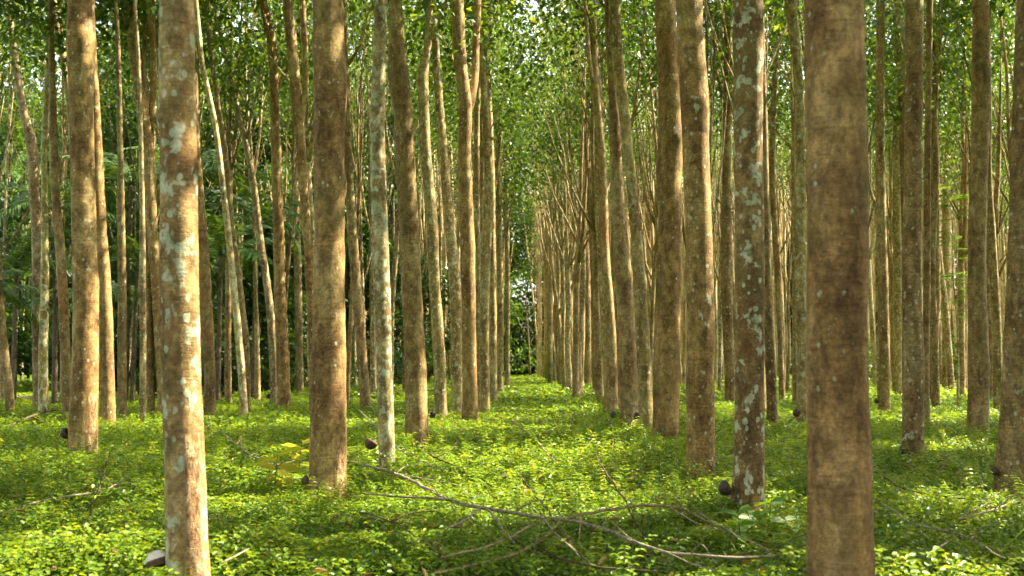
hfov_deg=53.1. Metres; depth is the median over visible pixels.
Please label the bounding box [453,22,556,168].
rubber tree
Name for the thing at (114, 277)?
broadleaf tree
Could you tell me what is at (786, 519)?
seedling
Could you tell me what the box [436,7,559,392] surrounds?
rubber tree
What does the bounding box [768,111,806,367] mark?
rubber tree
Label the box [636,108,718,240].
rubber tree
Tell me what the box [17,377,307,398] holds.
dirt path
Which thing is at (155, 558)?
latex bowl
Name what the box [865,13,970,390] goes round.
rubber tree
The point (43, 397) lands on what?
rubber tree
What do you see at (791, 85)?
rubber tree
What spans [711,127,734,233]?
rubber tree
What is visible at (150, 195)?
rubber tree
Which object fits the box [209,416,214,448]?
fallen branch
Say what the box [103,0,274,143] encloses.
rubber tree
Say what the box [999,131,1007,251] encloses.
rubber tree
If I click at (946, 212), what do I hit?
rubber tree
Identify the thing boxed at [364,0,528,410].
rubber tree
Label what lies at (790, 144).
rubber tree
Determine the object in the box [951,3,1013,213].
rubber tree
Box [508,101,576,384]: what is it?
rubber tree
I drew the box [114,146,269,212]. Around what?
palm tree
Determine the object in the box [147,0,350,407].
rubber tree
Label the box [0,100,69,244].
rubber tree
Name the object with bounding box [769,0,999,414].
rubber tree
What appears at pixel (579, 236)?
rubber tree
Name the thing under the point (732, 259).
rubber tree
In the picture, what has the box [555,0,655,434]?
rubber tree
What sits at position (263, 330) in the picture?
broadleaf tree
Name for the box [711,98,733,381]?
rubber tree
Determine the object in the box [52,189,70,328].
rubber tree
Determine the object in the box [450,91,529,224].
rubber tree
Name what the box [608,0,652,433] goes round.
rubber tree
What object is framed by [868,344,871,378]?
shrub
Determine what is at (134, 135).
broadleaf tree
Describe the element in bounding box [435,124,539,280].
rubber tree
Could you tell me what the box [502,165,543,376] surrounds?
rubber tree
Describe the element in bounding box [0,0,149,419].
rubber tree
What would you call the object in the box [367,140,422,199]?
rubber tree
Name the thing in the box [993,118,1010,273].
rubber tree
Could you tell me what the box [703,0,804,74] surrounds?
rubber tree
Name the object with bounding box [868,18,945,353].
rubber tree
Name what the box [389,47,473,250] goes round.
rubber tree
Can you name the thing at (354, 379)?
rubber tree
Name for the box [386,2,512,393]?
rubber tree
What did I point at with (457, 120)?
rubber tree
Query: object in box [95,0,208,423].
rubber tree
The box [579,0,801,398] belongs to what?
rubber tree
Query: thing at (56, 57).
sky
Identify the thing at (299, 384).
rubber tree
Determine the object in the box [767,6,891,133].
rubber tree
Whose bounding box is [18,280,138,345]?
palm tree
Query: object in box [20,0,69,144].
rubber tree
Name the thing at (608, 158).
rubber tree
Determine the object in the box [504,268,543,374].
broadleaf tree
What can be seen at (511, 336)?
broadleaf tree
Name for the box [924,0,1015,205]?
rubber tree
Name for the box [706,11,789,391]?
rubber tree
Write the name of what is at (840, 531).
rubber tree
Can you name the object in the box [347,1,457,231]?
rubber tree
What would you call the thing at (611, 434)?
fallen branch
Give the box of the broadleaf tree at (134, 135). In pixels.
[64,0,263,394]
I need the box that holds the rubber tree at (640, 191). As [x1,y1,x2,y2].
[607,140,682,234]
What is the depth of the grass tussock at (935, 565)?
6.30 m
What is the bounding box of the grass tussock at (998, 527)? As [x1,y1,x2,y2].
[950,507,1023,551]
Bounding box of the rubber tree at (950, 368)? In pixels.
[867,11,960,392]
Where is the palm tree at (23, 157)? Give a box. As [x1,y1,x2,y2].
[0,111,68,362]
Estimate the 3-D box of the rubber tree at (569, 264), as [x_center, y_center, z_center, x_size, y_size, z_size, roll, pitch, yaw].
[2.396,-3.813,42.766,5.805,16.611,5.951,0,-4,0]
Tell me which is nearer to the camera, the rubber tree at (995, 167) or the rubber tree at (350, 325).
the rubber tree at (350, 325)
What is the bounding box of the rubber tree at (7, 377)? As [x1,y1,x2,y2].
[0,0,106,414]
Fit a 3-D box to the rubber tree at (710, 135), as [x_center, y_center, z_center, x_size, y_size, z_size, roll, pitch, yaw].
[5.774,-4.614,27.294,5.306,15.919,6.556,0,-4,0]
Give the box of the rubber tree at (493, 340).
[407,0,578,403]
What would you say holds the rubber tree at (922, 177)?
on the ground at (461, 572)
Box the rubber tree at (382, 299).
[370,0,394,478]
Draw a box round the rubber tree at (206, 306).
[95,0,248,420]
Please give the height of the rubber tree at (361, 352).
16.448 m
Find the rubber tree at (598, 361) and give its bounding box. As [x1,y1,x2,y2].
[501,0,648,401]
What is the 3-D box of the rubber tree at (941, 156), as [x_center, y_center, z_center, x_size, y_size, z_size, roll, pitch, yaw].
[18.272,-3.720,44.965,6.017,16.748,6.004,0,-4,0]
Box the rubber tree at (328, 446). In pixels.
[306,0,347,509]
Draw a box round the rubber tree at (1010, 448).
[992,0,1023,503]
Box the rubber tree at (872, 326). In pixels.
[786,91,888,387]
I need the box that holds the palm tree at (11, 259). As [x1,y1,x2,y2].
[0,229,71,402]
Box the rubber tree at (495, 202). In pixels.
[450,94,549,381]
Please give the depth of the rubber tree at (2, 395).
29.16 m
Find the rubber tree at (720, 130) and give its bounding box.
[646,0,874,150]
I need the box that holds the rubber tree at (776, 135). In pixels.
[718,58,790,217]
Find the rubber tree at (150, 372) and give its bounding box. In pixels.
[95,0,263,415]
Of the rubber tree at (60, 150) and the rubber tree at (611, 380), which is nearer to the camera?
the rubber tree at (611, 380)
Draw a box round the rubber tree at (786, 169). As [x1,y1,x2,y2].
[768,104,806,243]
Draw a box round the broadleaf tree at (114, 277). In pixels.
[99,211,158,389]
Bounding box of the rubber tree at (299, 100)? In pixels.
[155,0,359,413]
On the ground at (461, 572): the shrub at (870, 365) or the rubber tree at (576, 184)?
the rubber tree at (576, 184)
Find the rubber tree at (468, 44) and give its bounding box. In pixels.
[349,0,558,129]
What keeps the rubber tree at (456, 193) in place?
on the ground at (461, 572)
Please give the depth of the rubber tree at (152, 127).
30.45 m
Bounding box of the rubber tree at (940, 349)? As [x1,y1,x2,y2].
[870,70,958,386]
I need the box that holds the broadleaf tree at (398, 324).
[345,7,433,380]
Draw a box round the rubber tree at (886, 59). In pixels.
[801,0,971,398]
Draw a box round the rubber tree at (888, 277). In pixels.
[869,103,891,379]
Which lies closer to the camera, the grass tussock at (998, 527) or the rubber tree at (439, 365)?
the grass tussock at (998, 527)
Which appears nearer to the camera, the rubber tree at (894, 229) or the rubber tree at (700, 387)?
the rubber tree at (700, 387)
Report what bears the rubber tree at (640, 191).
on the ground at (461, 572)
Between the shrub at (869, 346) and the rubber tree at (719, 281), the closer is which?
the rubber tree at (719, 281)
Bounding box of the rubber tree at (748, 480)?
[727,0,766,528]
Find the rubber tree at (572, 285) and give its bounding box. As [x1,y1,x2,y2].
[495,63,607,294]
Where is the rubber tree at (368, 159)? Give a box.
[311,1,423,388]
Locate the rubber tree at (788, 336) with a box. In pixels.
[765,17,874,392]
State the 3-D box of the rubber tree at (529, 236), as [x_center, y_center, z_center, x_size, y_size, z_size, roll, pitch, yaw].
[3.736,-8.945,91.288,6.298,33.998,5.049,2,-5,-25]
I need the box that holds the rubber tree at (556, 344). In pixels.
[508,88,573,377]
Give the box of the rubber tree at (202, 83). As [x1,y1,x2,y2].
[110,1,258,233]
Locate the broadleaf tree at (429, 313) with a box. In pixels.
[402,120,473,375]
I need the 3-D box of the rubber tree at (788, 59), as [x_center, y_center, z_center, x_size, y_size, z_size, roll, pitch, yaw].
[11.076,-3.763,37.746,6.379,15.772,6.114,-3,-5,34]
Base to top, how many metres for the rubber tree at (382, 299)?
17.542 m
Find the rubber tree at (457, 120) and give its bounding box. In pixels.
[387,0,565,213]
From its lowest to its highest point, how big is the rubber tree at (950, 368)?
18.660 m
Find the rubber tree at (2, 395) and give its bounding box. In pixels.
[0,0,111,403]
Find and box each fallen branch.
[0,406,59,425]
[12,468,159,512]
[84,452,110,529]
[89,540,156,571]
[208,515,257,535]
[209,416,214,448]
[216,427,275,465]
[220,548,248,563]
[257,452,369,472]
[328,506,447,562]
[348,460,774,570]
[354,409,441,470]
[417,439,458,465]
[431,490,737,574]
[441,503,563,558]
[508,474,592,568]
[512,420,554,460]
[512,530,675,573]
[557,409,575,423]
[593,453,644,539]
[608,415,646,468]
[675,492,771,551]
[681,452,730,487]
[710,535,805,573]
[873,498,1019,558]
[877,472,1004,499]
[926,540,949,555]
[958,495,1023,520]
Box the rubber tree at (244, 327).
[97,0,250,410]
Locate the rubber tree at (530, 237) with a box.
[514,41,547,293]
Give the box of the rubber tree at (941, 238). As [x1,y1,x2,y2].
[871,144,961,380]
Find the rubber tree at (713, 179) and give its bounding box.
[682,141,733,213]
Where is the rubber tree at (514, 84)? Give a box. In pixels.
[414,0,558,205]
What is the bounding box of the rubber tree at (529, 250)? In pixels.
[509,198,563,284]
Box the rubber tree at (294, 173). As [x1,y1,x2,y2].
[226,0,388,302]
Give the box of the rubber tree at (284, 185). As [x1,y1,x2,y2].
[255,70,313,220]
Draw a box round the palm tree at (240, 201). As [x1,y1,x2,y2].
[204,189,313,398]
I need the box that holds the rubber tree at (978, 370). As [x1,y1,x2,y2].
[966,0,990,441]
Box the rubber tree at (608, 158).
[540,34,654,260]
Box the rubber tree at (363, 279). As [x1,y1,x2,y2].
[237,0,423,336]
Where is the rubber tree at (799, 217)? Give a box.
[784,0,806,427]
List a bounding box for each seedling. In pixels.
[26,425,40,441]
[55,532,85,566]
[255,446,302,486]
[282,439,308,465]
[387,531,416,552]
[718,504,757,551]
[751,496,785,532]
[770,515,802,544]
[884,504,904,528]
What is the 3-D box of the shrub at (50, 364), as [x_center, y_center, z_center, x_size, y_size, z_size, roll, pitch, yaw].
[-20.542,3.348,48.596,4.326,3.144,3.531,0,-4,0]
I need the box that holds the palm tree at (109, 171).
[49,150,159,399]
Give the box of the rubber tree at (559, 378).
[512,60,604,385]
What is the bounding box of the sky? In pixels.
[0,0,1013,359]
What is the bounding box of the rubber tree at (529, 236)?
[516,6,564,268]
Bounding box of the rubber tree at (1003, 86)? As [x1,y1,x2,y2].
[926,0,1015,186]
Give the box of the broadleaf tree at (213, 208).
[200,49,304,381]
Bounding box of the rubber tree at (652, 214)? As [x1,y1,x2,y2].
[590,0,722,388]
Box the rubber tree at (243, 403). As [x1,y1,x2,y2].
[195,0,247,425]
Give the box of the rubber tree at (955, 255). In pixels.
[940,152,960,340]
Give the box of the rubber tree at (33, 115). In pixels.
[0,1,158,276]
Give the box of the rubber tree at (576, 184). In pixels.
[494,2,654,392]
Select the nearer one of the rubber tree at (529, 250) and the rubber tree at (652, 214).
the rubber tree at (652, 214)
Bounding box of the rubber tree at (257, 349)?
[120,0,312,400]
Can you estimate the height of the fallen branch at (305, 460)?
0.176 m
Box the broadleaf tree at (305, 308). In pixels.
[221,54,349,340]
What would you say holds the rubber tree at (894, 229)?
on the ground at (461, 572)
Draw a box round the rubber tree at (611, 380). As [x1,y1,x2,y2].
[450,0,647,419]
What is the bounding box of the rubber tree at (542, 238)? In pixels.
[513,132,577,327]
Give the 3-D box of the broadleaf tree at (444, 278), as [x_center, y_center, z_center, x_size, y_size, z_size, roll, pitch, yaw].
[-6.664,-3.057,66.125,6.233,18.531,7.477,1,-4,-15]
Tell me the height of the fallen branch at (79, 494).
0.156 m
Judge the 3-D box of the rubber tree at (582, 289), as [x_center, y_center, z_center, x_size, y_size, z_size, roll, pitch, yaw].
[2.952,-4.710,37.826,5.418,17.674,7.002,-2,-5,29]
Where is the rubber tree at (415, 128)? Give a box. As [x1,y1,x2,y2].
[351,21,472,226]
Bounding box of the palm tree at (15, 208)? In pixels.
[0,179,116,403]
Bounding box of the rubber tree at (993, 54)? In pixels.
[889,0,1015,398]
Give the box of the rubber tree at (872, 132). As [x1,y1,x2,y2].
[781,0,949,152]
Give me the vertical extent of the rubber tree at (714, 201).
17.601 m
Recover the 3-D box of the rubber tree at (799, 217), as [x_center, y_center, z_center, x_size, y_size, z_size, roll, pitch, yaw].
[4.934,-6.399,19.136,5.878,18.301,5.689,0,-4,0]
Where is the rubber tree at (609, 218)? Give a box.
[572,82,642,265]
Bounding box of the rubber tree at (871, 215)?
[787,30,941,229]
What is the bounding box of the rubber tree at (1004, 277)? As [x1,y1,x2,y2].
[992,79,1009,312]
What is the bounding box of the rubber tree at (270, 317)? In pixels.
[140,0,299,404]
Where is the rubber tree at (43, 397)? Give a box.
[0,0,66,420]
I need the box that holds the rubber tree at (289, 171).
[259,105,352,269]
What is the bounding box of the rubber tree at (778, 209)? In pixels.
[714,26,805,385]
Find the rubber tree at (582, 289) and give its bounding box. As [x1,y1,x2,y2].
[521,0,654,392]
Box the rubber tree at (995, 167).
[959,67,1012,232]
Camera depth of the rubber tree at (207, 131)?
41.21 m
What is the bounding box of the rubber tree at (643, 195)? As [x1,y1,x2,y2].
[587,0,655,276]
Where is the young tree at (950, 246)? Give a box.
[921,185,989,405]
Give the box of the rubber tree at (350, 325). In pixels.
[255,0,386,405]
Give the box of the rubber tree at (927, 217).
[923,0,932,430]
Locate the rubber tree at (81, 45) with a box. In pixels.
[65,0,99,471]
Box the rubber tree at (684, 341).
[631,100,732,388]
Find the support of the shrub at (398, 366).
on the ground at (461, 572)
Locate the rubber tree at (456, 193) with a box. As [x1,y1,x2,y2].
[424,133,531,271]
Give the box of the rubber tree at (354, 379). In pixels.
[283,5,410,387]
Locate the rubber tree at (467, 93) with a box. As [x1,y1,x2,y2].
[310,0,536,426]
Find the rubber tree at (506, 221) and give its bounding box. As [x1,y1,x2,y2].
[454,13,539,384]
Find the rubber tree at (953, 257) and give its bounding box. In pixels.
[940,156,961,322]
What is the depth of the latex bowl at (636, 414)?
17.14 m
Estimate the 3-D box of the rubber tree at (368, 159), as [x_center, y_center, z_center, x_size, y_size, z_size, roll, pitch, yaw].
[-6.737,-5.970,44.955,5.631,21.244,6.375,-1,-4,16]
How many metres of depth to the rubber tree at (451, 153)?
41.70 m
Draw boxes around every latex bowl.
[60,428,67,438]
[145,550,164,570]
[301,475,308,485]
[365,436,376,449]
[428,410,435,417]
[610,411,616,418]
[633,412,639,418]
[718,480,731,495]
[793,408,799,416]
[899,446,905,453]
[991,467,999,475]
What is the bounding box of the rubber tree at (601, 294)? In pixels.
[494,0,726,408]
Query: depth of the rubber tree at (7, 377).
24.42 m
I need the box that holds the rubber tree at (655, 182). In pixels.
[625,148,682,223]
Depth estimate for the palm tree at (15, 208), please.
29.92 m
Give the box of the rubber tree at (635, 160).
[604,109,653,268]
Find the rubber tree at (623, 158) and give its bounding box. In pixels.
[573,76,654,248]
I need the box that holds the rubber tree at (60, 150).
[23,1,126,179]
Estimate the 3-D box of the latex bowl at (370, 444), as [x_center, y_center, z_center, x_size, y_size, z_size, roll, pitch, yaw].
[-1.540,1.696,11.197,0.141,0.142,0.142,-1,-4,8]
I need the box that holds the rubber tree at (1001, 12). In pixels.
[999,0,1015,44]
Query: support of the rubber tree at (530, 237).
on the ground at (461, 572)
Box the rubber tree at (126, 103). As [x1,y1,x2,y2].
[98,12,238,369]
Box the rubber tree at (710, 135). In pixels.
[704,0,785,238]
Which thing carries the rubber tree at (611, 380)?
on the ground at (461, 572)
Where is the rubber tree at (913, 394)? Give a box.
[900,0,925,473]
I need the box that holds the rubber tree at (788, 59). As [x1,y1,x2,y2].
[718,2,886,192]
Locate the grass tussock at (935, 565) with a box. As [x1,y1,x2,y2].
[899,549,985,575]
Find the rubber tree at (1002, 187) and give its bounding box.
[951,181,1008,225]
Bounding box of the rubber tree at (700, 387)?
[676,0,716,491]
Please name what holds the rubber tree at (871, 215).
on the ground at (461, 572)
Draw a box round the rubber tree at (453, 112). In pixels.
[408,4,531,182]
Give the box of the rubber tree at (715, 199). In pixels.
[682,142,734,329]
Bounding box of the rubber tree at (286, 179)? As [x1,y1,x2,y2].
[207,3,359,277]
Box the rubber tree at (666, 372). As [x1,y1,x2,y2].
[652,0,682,449]
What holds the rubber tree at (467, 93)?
on the ground at (461, 572)
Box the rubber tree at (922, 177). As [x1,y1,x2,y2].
[869,52,957,255]
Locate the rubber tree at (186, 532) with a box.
[156,0,210,575]
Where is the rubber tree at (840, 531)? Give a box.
[804,0,875,575]
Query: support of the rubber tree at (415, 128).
on the ground at (461, 572)
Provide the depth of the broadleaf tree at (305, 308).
63.90 m
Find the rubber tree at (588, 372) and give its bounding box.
[521,35,610,384]
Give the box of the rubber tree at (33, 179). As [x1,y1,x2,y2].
[0,0,42,409]
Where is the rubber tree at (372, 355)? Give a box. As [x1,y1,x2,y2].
[259,0,439,398]
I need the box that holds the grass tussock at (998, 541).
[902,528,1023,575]
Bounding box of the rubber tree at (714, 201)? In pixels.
[683,140,734,272]
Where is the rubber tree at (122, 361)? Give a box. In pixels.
[0,0,156,424]
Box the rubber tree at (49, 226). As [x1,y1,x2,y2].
[0,96,49,381]
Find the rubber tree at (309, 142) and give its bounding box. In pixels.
[241,0,410,379]
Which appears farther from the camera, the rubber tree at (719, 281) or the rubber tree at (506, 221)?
the rubber tree at (506, 221)
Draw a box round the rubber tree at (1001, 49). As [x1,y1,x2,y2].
[958,0,1016,78]
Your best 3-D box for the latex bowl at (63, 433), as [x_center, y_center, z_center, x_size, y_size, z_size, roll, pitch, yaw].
[-5.456,1.775,12.511,0.122,0.134,0.138,-2,-5,21]
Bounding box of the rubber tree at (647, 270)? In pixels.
[571,0,719,319]
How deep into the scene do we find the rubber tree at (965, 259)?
40.09 m
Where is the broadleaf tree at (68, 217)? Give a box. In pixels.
[47,49,159,380]
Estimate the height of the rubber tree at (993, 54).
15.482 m
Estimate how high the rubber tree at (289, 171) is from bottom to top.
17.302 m
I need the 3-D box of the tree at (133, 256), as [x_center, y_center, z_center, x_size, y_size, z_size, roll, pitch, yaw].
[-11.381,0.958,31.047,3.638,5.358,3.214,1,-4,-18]
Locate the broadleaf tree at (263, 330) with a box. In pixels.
[221,189,307,392]
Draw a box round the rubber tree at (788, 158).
[768,85,874,209]
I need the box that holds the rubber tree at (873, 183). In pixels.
[869,87,888,234]
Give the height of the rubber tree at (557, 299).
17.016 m
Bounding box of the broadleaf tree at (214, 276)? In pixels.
[132,34,265,366]
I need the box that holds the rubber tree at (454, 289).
[432,0,549,416]
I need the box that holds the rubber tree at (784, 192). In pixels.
[768,130,790,240]
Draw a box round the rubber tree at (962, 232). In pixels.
[871,0,1015,400]
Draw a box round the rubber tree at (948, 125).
[875,2,1011,220]
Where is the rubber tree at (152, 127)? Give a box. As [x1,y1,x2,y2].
[59,0,235,400]
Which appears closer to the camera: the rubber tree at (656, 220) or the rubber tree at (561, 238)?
the rubber tree at (656, 220)
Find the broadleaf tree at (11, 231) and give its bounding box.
[0,53,31,338]
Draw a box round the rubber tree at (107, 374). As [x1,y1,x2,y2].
[92,0,115,426]
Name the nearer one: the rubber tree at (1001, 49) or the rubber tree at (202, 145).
the rubber tree at (1001, 49)
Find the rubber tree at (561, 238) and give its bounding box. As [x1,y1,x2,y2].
[499,1,638,388]
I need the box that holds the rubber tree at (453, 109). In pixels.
[404,1,520,211]
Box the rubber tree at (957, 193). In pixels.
[940,114,1011,249]
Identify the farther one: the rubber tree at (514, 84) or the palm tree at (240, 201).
the rubber tree at (514, 84)
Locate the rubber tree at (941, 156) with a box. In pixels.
[869,44,1005,286]
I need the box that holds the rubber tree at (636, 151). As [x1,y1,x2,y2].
[570,40,655,314]
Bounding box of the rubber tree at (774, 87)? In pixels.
[708,0,894,403]
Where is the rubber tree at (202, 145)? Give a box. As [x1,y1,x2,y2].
[112,102,237,169]
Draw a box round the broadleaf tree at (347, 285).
[303,65,400,377]
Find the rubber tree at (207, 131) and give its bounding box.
[197,4,313,392]
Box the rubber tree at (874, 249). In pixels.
[868,76,922,276]
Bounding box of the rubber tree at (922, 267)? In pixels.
[872,140,959,315]
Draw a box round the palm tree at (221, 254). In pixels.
[206,215,285,400]
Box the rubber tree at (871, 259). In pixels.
[870,205,892,314]
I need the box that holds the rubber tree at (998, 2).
[955,0,1016,12]
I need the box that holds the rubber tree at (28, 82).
[0,1,101,180]
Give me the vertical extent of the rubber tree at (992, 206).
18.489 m
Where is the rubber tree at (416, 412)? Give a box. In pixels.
[355,0,430,449]
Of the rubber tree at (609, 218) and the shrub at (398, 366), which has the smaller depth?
the shrub at (398, 366)
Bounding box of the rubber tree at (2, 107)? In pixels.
[0,7,35,176]
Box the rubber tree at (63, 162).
[0,0,131,398]
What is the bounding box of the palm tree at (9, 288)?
[0,269,51,328]
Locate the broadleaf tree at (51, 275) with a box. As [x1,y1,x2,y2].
[29,63,157,360]
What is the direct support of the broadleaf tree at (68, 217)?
on the ground at (461, 572)
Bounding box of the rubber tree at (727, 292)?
[627,0,804,402]
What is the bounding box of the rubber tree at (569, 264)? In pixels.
[500,22,632,394]
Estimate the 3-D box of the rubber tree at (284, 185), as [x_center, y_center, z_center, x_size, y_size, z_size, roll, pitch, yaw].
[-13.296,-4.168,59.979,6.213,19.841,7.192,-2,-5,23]
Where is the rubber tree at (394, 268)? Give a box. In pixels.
[349,0,512,392]
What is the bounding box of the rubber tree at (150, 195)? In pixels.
[6,0,161,420]
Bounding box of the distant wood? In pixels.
[1,85,1006,375]
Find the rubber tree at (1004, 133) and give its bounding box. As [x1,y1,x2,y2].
[951,91,1012,200]
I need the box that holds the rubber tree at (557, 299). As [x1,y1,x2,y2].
[493,56,575,377]
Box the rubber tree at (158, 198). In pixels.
[98,2,268,207]
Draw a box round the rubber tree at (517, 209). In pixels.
[435,151,542,277]
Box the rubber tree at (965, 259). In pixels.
[922,4,1014,391]
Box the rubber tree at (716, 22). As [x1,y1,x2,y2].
[620,0,804,154]
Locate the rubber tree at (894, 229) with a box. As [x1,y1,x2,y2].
[805,0,959,397]
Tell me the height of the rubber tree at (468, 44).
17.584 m
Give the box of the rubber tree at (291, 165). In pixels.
[256,81,354,383]
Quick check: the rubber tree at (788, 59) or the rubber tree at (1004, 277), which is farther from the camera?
the rubber tree at (1004, 277)
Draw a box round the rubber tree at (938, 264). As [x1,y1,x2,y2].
[885,1,1013,398]
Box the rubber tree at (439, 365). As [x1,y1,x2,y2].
[412,0,552,425]
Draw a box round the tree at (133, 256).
[108,231,159,400]
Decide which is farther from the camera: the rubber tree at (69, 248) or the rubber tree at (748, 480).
the rubber tree at (69, 248)
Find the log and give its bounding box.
[288,555,331,562]
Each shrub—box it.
[48,332,115,382]
[136,362,156,395]
[201,348,269,393]
[290,339,308,385]
[306,347,358,386]
[357,344,403,385]
[868,333,870,370]
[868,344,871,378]
[951,327,1002,379]
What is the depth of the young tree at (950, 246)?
26.90 m
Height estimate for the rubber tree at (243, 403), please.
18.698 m
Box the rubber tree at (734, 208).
[711,172,786,230]
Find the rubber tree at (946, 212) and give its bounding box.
[922,28,1004,388]
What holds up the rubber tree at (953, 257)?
on the ground at (461, 572)
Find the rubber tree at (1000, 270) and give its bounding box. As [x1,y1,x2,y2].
[923,3,1015,310]
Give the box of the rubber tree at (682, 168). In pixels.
[631,84,782,189]
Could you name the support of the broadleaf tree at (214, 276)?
on the ground at (461, 572)
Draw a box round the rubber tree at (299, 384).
[212,2,313,396]
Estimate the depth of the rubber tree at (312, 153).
55.08 m
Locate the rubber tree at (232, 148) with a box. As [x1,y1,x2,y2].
[200,0,312,405]
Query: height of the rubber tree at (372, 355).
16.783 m
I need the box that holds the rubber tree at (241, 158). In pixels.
[200,82,290,389]
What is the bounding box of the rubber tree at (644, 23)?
[514,0,703,312]
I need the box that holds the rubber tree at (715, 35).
[703,0,786,414]
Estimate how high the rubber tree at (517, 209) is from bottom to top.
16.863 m
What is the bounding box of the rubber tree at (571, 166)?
[518,64,645,310]
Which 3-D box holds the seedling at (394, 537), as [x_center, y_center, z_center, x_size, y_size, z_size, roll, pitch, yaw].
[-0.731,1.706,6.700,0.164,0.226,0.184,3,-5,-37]
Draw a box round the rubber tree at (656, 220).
[554,0,657,362]
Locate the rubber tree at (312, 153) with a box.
[264,83,367,181]
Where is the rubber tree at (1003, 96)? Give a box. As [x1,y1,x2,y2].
[991,16,1013,126]
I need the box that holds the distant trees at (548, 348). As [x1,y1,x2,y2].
[202,8,1011,383]
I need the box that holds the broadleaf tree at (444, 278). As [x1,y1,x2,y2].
[366,111,450,379]
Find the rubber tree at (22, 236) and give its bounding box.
[7,149,48,325]
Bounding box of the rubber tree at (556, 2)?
[470,0,714,406]
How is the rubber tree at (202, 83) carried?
on the ground at (461, 572)
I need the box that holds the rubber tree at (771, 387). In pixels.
[718,0,803,424]
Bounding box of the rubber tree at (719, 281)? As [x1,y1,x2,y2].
[703,1,780,353]
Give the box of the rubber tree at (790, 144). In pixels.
[777,121,875,171]
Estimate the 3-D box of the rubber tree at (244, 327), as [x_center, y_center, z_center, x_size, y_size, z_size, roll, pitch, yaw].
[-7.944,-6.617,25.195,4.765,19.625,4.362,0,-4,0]
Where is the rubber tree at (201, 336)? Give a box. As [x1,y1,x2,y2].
[142,0,253,379]
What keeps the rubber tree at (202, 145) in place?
on the ground at (461, 572)
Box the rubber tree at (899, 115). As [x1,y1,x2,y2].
[865,0,1011,400]
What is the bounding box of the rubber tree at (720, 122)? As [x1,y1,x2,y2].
[705,9,803,241]
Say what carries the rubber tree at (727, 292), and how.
on the ground at (461, 572)
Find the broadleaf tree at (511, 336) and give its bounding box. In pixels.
[503,277,518,369]
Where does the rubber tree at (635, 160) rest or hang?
on the ground at (461, 572)
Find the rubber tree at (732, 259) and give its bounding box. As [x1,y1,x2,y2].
[712,92,768,360]
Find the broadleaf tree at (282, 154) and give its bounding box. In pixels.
[227,2,368,374]
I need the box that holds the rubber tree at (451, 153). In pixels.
[386,21,565,228]
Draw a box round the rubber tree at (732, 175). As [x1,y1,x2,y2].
[712,145,785,231]
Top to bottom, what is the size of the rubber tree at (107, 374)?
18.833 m
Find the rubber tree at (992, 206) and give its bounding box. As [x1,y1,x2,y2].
[925,0,1015,411]
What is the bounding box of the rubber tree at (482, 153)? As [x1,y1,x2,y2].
[410,0,575,252]
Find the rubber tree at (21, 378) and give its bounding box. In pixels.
[1,98,31,380]
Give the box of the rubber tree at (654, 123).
[622,3,723,162]
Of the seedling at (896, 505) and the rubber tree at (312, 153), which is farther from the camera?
the rubber tree at (312, 153)
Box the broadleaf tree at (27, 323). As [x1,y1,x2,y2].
[0,60,52,363]
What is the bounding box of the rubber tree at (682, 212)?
[607,95,683,383]
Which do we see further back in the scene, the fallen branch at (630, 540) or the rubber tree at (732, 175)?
the rubber tree at (732, 175)
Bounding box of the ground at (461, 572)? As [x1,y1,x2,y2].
[0,364,1023,575]
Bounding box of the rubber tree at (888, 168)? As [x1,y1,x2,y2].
[870,132,954,223]
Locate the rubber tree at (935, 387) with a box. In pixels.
[865,0,1015,413]
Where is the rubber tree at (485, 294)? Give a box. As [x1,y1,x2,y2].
[402,0,574,414]
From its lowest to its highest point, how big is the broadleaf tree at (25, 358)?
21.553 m
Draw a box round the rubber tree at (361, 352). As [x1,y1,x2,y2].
[250,0,409,412]
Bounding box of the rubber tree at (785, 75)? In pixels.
[705,0,804,242]
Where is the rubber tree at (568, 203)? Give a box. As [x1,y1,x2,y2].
[515,1,580,275]
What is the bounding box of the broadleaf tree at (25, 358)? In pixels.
[0,0,71,377]
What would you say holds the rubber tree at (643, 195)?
on the ground at (461, 572)
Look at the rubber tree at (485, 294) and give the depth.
24.77 m
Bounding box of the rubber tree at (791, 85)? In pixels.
[703,0,901,403]
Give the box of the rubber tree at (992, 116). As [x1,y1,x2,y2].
[923,10,1014,185]
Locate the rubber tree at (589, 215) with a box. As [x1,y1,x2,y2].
[514,0,640,393]
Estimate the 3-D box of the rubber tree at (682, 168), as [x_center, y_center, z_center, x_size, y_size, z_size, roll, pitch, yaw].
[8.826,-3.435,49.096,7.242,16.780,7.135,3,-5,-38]
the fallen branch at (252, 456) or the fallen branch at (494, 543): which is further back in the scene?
the fallen branch at (252, 456)
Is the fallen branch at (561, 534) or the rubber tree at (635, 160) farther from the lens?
the rubber tree at (635, 160)
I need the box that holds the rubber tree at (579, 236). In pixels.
[498,1,655,396]

